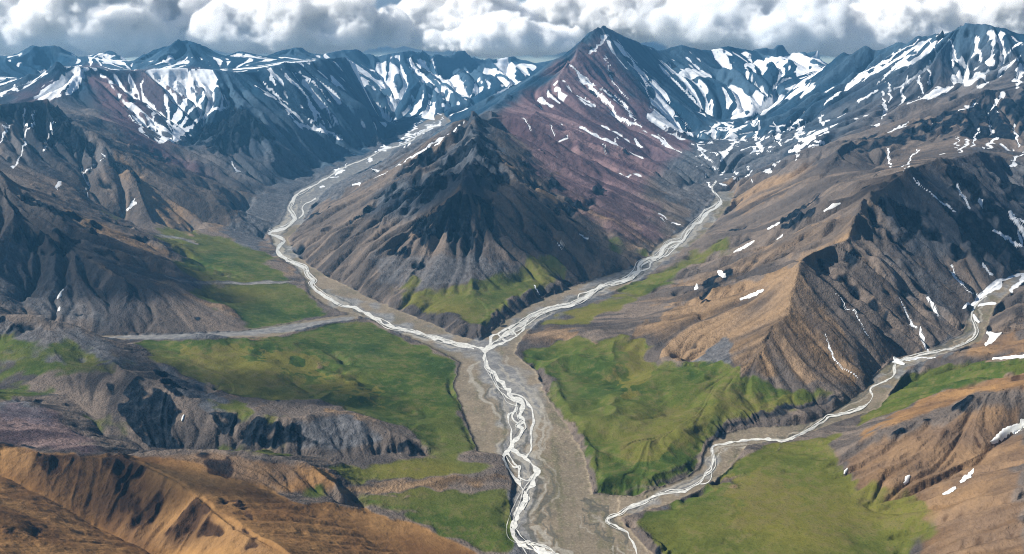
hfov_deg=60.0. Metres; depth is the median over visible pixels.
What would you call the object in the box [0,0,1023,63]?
sky
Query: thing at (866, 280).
mountain
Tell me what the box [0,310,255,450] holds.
hill
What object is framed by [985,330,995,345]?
snow patch
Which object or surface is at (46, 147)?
mountain
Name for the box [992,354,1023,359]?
snow patch
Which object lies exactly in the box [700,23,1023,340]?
mountain
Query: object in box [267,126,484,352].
river
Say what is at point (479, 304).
meadow
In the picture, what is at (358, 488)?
hill
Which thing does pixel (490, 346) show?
river
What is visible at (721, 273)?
snow patch
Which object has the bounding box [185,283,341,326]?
meadow
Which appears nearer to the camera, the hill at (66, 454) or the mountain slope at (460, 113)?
the hill at (66, 454)
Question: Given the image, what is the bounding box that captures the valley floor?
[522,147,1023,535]
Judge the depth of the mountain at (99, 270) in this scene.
5215.06 m
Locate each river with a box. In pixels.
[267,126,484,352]
[483,351,558,553]
[485,181,721,351]
[605,295,986,553]
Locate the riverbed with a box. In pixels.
[100,113,1023,553]
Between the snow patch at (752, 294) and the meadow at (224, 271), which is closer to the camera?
the snow patch at (752, 294)
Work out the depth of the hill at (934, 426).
2916.39 m
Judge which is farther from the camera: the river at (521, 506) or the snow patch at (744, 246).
the snow patch at (744, 246)
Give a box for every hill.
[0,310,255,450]
[0,384,537,553]
[0,476,154,553]
[158,316,590,480]
[222,449,423,512]
[629,331,1023,553]
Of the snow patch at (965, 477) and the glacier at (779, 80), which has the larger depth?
the glacier at (779, 80)
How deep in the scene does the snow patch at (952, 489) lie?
2710.86 m
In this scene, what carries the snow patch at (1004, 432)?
on the hill at (934, 426)
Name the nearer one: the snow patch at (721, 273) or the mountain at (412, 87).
the snow patch at (721, 273)
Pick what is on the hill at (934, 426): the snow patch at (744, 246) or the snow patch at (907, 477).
the snow patch at (907, 477)
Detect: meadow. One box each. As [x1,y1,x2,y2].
[141,319,477,451]
[150,229,279,261]
[150,257,298,282]
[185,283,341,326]
[291,486,338,499]
[398,261,567,331]
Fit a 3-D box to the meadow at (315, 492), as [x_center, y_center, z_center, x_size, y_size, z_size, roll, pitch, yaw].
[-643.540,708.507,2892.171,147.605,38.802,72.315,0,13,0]
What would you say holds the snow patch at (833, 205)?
on the mountain at (866, 280)
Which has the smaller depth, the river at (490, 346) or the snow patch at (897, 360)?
the snow patch at (897, 360)
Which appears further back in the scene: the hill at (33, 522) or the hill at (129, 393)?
the hill at (129, 393)
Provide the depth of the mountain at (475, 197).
6515.80 m
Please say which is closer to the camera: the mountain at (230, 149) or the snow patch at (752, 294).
the snow patch at (752, 294)
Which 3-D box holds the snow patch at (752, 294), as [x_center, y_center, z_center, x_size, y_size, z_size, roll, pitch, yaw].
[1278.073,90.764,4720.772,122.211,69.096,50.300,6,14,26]
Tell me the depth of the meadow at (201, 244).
6744.00 m
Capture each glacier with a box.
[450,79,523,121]
[743,54,826,119]
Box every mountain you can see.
[0,39,556,125]
[0,57,414,249]
[0,99,312,312]
[0,170,347,335]
[289,111,654,340]
[363,25,827,246]
[515,151,1023,461]
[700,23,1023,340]
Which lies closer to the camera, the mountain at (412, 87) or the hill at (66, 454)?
the hill at (66, 454)
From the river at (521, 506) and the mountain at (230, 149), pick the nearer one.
the river at (521, 506)
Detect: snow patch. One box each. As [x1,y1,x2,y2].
[717,270,725,277]
[733,240,754,252]
[740,289,762,299]
[824,203,840,211]
[893,356,904,364]
[903,475,909,484]
[942,487,955,494]
[960,468,973,482]
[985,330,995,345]
[991,419,1023,443]
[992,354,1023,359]
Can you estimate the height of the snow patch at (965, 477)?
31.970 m
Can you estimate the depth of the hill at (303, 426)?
3389.73 m

